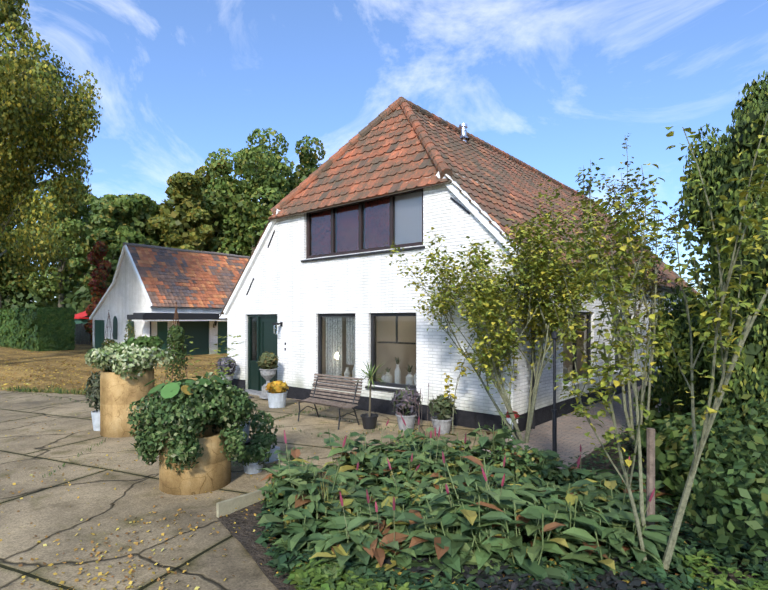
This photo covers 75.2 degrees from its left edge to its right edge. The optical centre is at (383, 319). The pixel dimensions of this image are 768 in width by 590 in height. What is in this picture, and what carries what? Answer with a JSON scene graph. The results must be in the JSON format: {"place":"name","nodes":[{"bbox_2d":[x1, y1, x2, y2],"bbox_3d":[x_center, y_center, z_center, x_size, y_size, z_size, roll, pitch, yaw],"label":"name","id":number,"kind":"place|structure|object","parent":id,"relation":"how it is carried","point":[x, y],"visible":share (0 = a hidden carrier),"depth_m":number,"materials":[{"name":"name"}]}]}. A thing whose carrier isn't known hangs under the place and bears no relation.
{"place":"outdoors","nodes":[
{"label":"outdoors","id":0,"kind":"place"},
{"bbox_2d":[0,176,33,237],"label":"tree","id":1,"kind":"object","parent":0,"point":[14,218],"depth_m":28.47,"materials":[{"name":"green plant"}]},
{"bbox_2d":[0,46,91,290],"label":"tree","id":2,"kind":"object","parent":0,"point":[65,185],"depth_m":24.27,"materials":[{"name":"green plant"}]},
{"bbox_2d":[0,0,102,219],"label":"tree","id":3,"kind":"object","parent":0,"point":[21,94],"depth_m":21.99,"materials":[{"name":"green plant"}]},
{"bbox_2d":[0,341,226,394],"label":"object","id":4,"kind":"structure","parent":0,"point":[29,359],"depth_m":21.79,"materials":[{"name":"brown plant"}]},
{"bbox_2d":[0,306,75,350],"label":"hedge","id":5,"kind":"object","parent":4,"relation":"on","point":[41,328],"visible":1,"depth_m":34.40,"materials":[{"name":"green plant"}]},
{"bbox_2d":[0,344,94,394],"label":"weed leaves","id":6,"kind":"object","parent":4,"relation":"on","point":[49,390],"visible":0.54,"depth_m":14.58,"materials":[{"name":"green plant"}]},
{"bbox_2d":[17,179,97,306],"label":"tree","id":7,"kind":"object","parent":4,"relation":"on","point":[70,225],"depth_m":59.49,"materials":[{"name":"green plant"}]},
{"bbox_2d":[74,311,89,340],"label":"shed","id":8,"kind":"structure","parent":4,"relation":"on","point":[82,317],"depth_m":48.56,"materials":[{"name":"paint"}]},
{"bbox_2d":[74,323,90,343],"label":"fence","id":9,"kind":"object","parent":4,"relation":"on","point":[81,336],"visible":0.46,"depth_m":41.52,"materials":[{"name":"brown wood"}]},
{"bbox_2d":[84,241,112,334],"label":"tree","id":10,"kind":"object","parent":4,"relation":"on","point":[99,274],"depth_m":40.06,"materials":[{"name":"red plant"}]},
{"bbox_2d":[66,196,133,291],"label":"tree","id":11,"kind":"object","parent":4,"relation":"on","point":[104,222],"depth_m":45.25,"materials":[{"name":"green plant"}]},
{"bbox_2d":[103,193,166,274],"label":"tree","id":12,"kind":"object","parent":4,"relation":"on","point":[137,208],"depth_m":47.01,"materials":[{"name":"green plant"}]},
{"bbox_2d":[101,320,188,380],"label":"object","id":13,"kind":"object","parent":4,"relation":"on","point":[174,331],"visible":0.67,"depth_m":15.79,"materials":[{"name":"green plant"}]},
{"bbox_2d":[103,302,187,382],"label":"obelisks","id":14,"kind":"object","parent":4,"relation":"on","point":[175,315],"visible":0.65,"depth_m":15.89,"materials":[{"name":"orange metal"}]},
{"bbox_2d":[143,171,214,250],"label":"tree","id":15,"kind":"object","parent":4,"relation":"on","point":[188,227],"visible":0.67,"depth_m":49.42,"materials":[{"name":"green plant"}]},
{"bbox_2d":[180,159,248,253],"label":"oak tree","id":16,"kind":"object","parent":4,"relation":"on","point":[200,172],"depth_m":55.76,"materials":[{"name":"green plant"}]},
{"bbox_2d":[0,349,449,589],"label":"fallen leaves","id":17,"kind":"object","parent":4,"relation":"on","point":[129,566],"visible":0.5,"depth_m":5.19,"materials":[{"name":"yellow plant"}]},
{"bbox_2d":[200,127,302,255],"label":"oak tree","id":18,"kind":"object","parent":4,"relation":"on","point":[269,167],"depth_m":53.46,"materials":[{"name":"green plant"}]},
{"bbox_2d":[272,135,325,205],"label":"oak tree","id":19,"kind":"object","parent":4,"relation":"on","point":[308,163],"visible":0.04,"depth_m":59.65,"materials":[{"name":"green plant"}]},
{"bbox_2d":[93,251,226,353],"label":"annex walls","id":20,"kind":"structure","parent":0,"point":[125,297],"depth_m":30.15,"materials":[{"name":"white paint"}]},
{"bbox_2d":[89,245,151,319],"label":"annex barge boards","id":21,"kind":"object","parent":20,"relation":"attached to","point":[124,249],"visible":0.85,"depth_m":30.08,"materials":[{"name":"white wood"}]},
{"bbox_2d":[92,316,226,356],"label":"doors and windows","id":22,"kind":"structure","parent":20,"relation":"in","point":[197,332],"depth_m":30.21,"materials":[{"name":"green wood"}]},
{"bbox_2d":[92,242,249,318],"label":"annex roof","id":23,"kind":"structure","parent":20,"relation":"on","point":[170,277],"depth_m":30.99,"materials":[{"name":"orange tile"}]},
{"bbox_2d":[127,313,226,320],"bbox_3d":[-9.388,-0.119,31.265,1.950,0.440,12.100,0,0,41],"label":"canopy","id":24,"kind":"object","parent":20,"relation":"attached to","point":[170,317],"visible":0.52,"depth_m":27.42,"materials":[{"name":"black metal"}]},
{"bbox_2d":[150,321,216,335],"bbox_3d":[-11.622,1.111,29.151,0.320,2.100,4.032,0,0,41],"label":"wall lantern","id":25,"kind":"object","parent":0,"point":[215,322],"visible":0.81,"depth_m":30.51,"materials":[{"name":"black metal"}]},
{"bbox_2d":[0,391,494,589],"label":"stone paving","id":26,"kind":"structure","parent":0,"point":[132,496],"depth_m":5.89,"materials":[{"name":"beige stone"}]},
{"bbox_2d":[91,410,99,430],"bbox_3d":[-5.520,1.973,9.733,0.340,0.360,0.340,0,0,41],"label":"plant pot","id":27,"kind":"object","parent":26,"relation":"on","point":[95,415],"visible":0.42,"depth_m":9.59,"materials":[{"name":"white ceramic"}]},
{"bbox_2d":[100,369,153,437],"bbox_3d":[-4.887,1.563,9.518,0.920,1.180,0.920,0,0,41],"label":"planter ring","id":28,"kind":"object","parent":26,"relation":"on","point":[119,395],"visible":0.73,"depth_m":9.10,"materials":[{"name":"stone"}]},
{"bbox_2d":[159,424,230,494],"bbox_3d":[-2.465,1.813,6.537,0.880,0.680,0.880,0,0,41],"label":"planter ring","id":29,"kind":"object","parent":26,"relation":"on","point":[210,471],"visible":0.5,"depth_m":6.19,"materials":[{"name":"stone"}]},
{"bbox_2d":[18,391,436,477],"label":"joint moss leaves","id":30,"kind":"object","parent":26,"relation":"on","point":[309,411],"visible":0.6,"depth_m":9.59,"materials":[{"name":"green plant"}]},
{"bbox_2d":[216,490,268,517],"bbox_3d":[-1.514,2.081,5.760,0.045,0.160,0.900,0,0,41],"label":"edging plank","id":31,"kind":"object","parent":26,"relation":"on","point":[225,507],"visible":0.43,"depth_m":5.58,"materials":[{"name":"brown wood"}]},
{"bbox_2d":[231,438,255,462],"bbox_3d":[-2.191,2.007,7.693,0.400,0.292,0.300,0,0,41],"label":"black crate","id":32,"kind":"object","parent":26,"relation":"on","point":[247,442],"visible":0.07,"depth_m":7.55,"materials":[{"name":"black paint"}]},
{"bbox_2d":[216,351,278,398],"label":"potted plants","id":33,"kind":"object","parent":26,"relation":"on","point":[267,360],"depth_m":13.26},
{"bbox_2d":[237,400,279,473],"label":"zinc pots","id":34,"kind":"object","parent":26,"relation":"on","point":[264,439],"depth_m":7.44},
{"bbox_2d":[265,380,288,407],"bbox_3d":[-2.623,1.825,12.242,0.598,0.654,0.608,0,0,41],"label":"flower pot","id":35,"kind":"object","parent":26,"relation":"on","point":[276,400],"depth_m":12.09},
{"bbox_2d":[294,373,362,429],"bbox_3d":[-1.165,1.677,10.310,1.450,0.963,0.634,0,0,41],"label":"garden bench","id":36,"kind":"object","parent":26,"relation":"on","point":[329,403],"visible":1,"depth_m":10.37,"materials":[{"name":"brown wood"}]},
{"bbox_2d":[350,360,456,433],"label":"potted plants","id":37,"kind":"object","parent":26,"relation":"on","point":[404,399],"depth_m":9.60,"materials":[{"name":"green plant"}]},
{"bbox_2d":[312,313,415,389],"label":"window","id":38,"kind":"structure","parent":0,"point":[388,350],"depth_m":12.68,"materials":[{"name":"black paint"}]},
{"bbox_2d":[326,316,415,385],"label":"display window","id":39,"kind":"structure","parent":38,"relation":"on","point":[334,363],"depth_m":12.59,"materials":[{"name":"white ceramic"}]},
{"bbox_2d":[386,357,415,371],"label":"window plants","id":40,"kind":"object","parent":39,"relation":"attached to","point":[408,367],"depth_m":11.41,"materials":[{"name":"green plant"}]},
{"bbox_2d":[0,0,767,301],"label":"sky","id":41,"kind":"structure","parent":0,"point":[556,86],"materials":[{"name":"blue"}]},
{"bbox_2d":[442,350,472,433],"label":"sapling","id":42,"kind":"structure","parent":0,"point":[449,385],"depth_m":9.27,"materials":[{"name":"green plant"}]},
{"bbox_2d":[217,409,767,589],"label":"bed soil","id":43,"kind":"structure","parent":0,"point":[245,536],"depth_m":5.07,"materials":[{"name":"brown soil"}]},
{"bbox_2d":[256,387,680,589],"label":"perennial","id":44,"kind":"object","parent":43,"relation":"on","point":[368,550],"depth_m":4.63,"materials":[{"name":"green plant"}]},
{"bbox_2d":[284,383,654,511],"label":"flower spikes","id":45,"kind":"object","parent":44,"relation":"attached to","point":[485,478],"visible":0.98,"depth_m":5.11,"materials":[{"name":"plant"}]},
{"bbox_2d":[385,179,614,443],"bbox_3d":[2.044,0.003,8.823,3.778,4.354,3.788,0,0,29],"label":"young tree","id":46,"kind":"object","parent":43,"relation":"on","point":[492,305],"depth_m":8.34,"materials":[{"name":"green plant"}]},
{"bbox_2d":[253,406,767,589],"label":"ground cover leaves","id":47,"kind":"object","parent":43,"relation":"on","point":[362,578],"visible":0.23,"depth_m":4.00,"materials":[{"name":"green plant"}]},
{"bbox_2d":[646,428,654,530],"bbox_3d":[2.342,1.561,4.381,0.065,1.200,0.065,0,0,18],"label":"tree stake","id":48,"kind":"object","parent":43,"relation":"on","point":[650,460],"visible":0.58,"depth_m":4.35,"materials":[{"name":"brown wood"}]},
{"bbox_2d":[645,123,739,411],"bbox_3d":[5.967,-0.376,6.969,3.509,5.129,3.382,0,0,10],"label":"tree","id":49,"kind":"object","parent":43,"relation":"on","point":[709,163],"depth_m":7.48,"materials":[{"name":"green plant"}]},
{"bbox_2d":[701,70,767,445],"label":"tree leaves","id":50,"kind":"object","parent":49,"relation":"attached to","point":[744,132],"visible":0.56,"depth_m":6.14,"materials":[{"name":"green plant"}]},
{"bbox_2d":[669,157,720,313],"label":"leaves","id":51,"kind":"object","parent":43,"relation":"on","point":[688,237],"depth_m":12.35,"materials":[{"name":"green plant"}]},
{"bbox_2d":[632,376,767,506],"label":"path shrubs","id":52,"kind":"object","parent":43,"relation":"on","point":[656,418],"depth_m":6.21,"materials":[{"name":"green plant"}]},
{"bbox_2d":[655,368,767,565],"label":"shrub leaves","id":53,"kind":"object","parent":43,"relation":"on","point":[754,500],"visible":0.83,"depth_m":4.69,"materials":[{"name":"green plant"}]},
{"bbox_2d":[469,383,661,469],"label":"brick path","id":54,"kind":"structure","parent":0,"point":[571,437],"depth_m":9.54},
{"bbox_2d":[506,411,518,436],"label":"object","id":55,"kind":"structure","parent":54,"relation":"on","point":[508,419],"depth_m":8.88,"materials":[{"name":"paint"}]},
{"bbox_2d":[551,331,557,458],"bbox_3d":[2.568,1.166,7.511,0.100,1.990,0.095,0,0,41],"label":"lamp post","id":56,"kind":"object","parent":54,"relation":"on","point":[554,334],"visible":0.94,"depth_m":7.49,"materials":[{"name":"grey metal"}]},
{"bbox_2d":[571,133,687,449],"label":"tree","id":57,"kind":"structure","parent":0,"point":[631,217],"depth_m":8.16,"materials":[{"name":"green plant"}]},
{"bbox_2d":[547,114,767,572],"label":"young tree","id":58,"kind":"object","parent":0,"point":[623,269],"depth_m":3.75,"materials":[{"name":"green plant"}]},
{"bbox_2d":[654,280,703,323],"bbox_3d":[6.595,0.664,10.421,1.786,3.012,1.606,0,0,41],"label":"young tree","id":59,"kind":"object","parent":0,"point":[671,300],"depth_m":10.57,"materials":[{"name":"green plant"}]},
{"label":"ground","id":60,"kind":"structure","parent":0,"visible":0},
{"bbox_2d":[0,175,49,307],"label":"tree","id":61,"kind":"object","parent":60,"relation":"on","point":[8,283],"depth_m":59.53,"materials":[{"name":"green plant"}]},
{"bbox_2d":[0,273,92,315],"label":"treeline leaves","id":62,"kind":"object","parent":60,"relation":"on","point":[77,301],"visible":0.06,"depth_m":59.81,"materials":[{"name":"green plant"}]},
{"bbox_2d":[70,209,92,285],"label":"tree","id":63,"kind":"object","parent":60,"relation":"on","point":[90,212],"depth_m":75.90,"materials":[{"name":"plant"}]},
{"bbox_2d":[196,178,249,252],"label":"tree","id":64,"kind":"object","parent":60,"relation":"on","point":[204,198],"depth_m":81.50,"materials":[{"name":"plant"}]},
{"bbox_2d":[227,177,687,415],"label":"house walls","id":65,"kind":"structure","parent":60,"relation":"on","point":[293,292],"depth_m":11.70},
{"bbox_2d":[243,314,276,395],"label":"front door","id":66,"kind":"structure","parent":65,"relation":"attached to","point":[266,337],"depth_m":14.67,"materials":[{"name":"green paint"}]},
{"bbox_2d":[272,322,282,332],"bbox_3d":[-2.922,0.251,13.718,0.140,0.340,0.270,0,0,41],"label":"wall lamp","id":67,"kind":"object","parent":65,"relation":"attached to","point":[280,323],"visible":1,"depth_m":13.66,"materials":[{"name":"metal"}]},
{"bbox_2d":[246,197,469,294],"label":"wall anchors","id":68,"kind":"object","parent":65,"relation":"attached to","point":[460,205],"depth_m":14.01,"materials":[{"name":"grey metal"}]},
{"bbox_2d":[311,191,421,254],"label":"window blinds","id":69,"kind":"object","parent":65,"relation":"attached to","point":[399,216],"depth_m":11.88,"materials":[{"name":"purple fabric"}]},
{"bbox_2d":[219,171,522,317],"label":"barge boards","id":70,"kind":"object","parent":65,"relation":"attached to","point":[473,209],"visible":0.75,"depth_m":10.06,"materials":[{"name":"white paint"}]},
{"bbox_2d":[365,313,417,392],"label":"window","id":71,"kind":"structure","parent":65,"relation":"in","point":[373,340],"depth_m":11.48,"materials":[{"name":"glass"}]},
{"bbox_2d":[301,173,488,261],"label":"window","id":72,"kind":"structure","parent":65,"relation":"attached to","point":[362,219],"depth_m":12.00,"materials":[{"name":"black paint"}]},
{"bbox_2d":[228,370,669,433],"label":"wall plinth","id":73,"kind":"structure","parent":65,"relation":"attached to","point":[469,419],"depth_m":11.21,"materials":[{"name":"black paint"}]},
{"bbox_2d":[219,96,698,316],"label":"house roof","id":74,"kind":"structure","parent":65,"relation":"on","point":[400,144],"depth_m":12.91,"materials":[{"name":"red tile"}]},
{"bbox_2d":[459,123,469,141],"bbox_3d":[2.423,-5.599,15.234,0.400,0.740,0.400,0,0,41],"label":"flue pipe","id":75,"kind":"object","parent":74,"relation":"attached to","point":[463,130],"visible":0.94,"depth_m":15.15,"materials":[{"name":"silver metal"}]},
{"bbox_2d":[562,312,597,386],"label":"side window","id":76,"kind":"structure","parent":65,"relation":"attached to","point":[578,354],"depth_m":12.78,"materials":[{"name":"black paint"}]},
{"bbox_2d":[522,258,695,428],"bbox_3d":[8.527,0.531,16.116,0.353,3.261,18.500,0,0,41],"label":"gutter downpipe","id":77,"kind":"object","parent":65,"relation":"attached to","point":[533,420],"visible":0.1,"depth_m":9.77,"materials":[{"name":"grey metal"}]},
{"bbox_2d":[614,313,630,372],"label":"side window","id":78,"kind":"structure","parent":65,"relation":"attached to","point":[616,355],"depth_m":15.47,"materials":[{"name":"black paint"}]},
{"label":"planter soil","id":79,"kind":"structure","parent":0,"visible":0},
{"bbox_2d":[83,371,99,411],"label":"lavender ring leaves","id":80,"kind":"object","parent":79,"relation":"on","point":[93,389],"visible":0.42,"depth_m":9.57,"materials":[{"name":"green plant"}]},
{"bbox_2d":[84,334,173,379],"bbox_3d":[-4.846,0.741,9.439,1.306,0.890,1.475,0,0,41],"label":"potted plant","id":81,"kind":"object","parent":79,"relation":"on","point":[132,355],"visible":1,"depth_m":9.20,"materials":[{"name":"green plant"}]},
{"bbox_2d":[127,335,259,474],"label":"planter leaves","id":82,"kind":"object","parent":79,"relation":"on","point":[187,405],"visible":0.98,"depth_m":6.11,"materials":[{"name":"green plant"}]}
]}

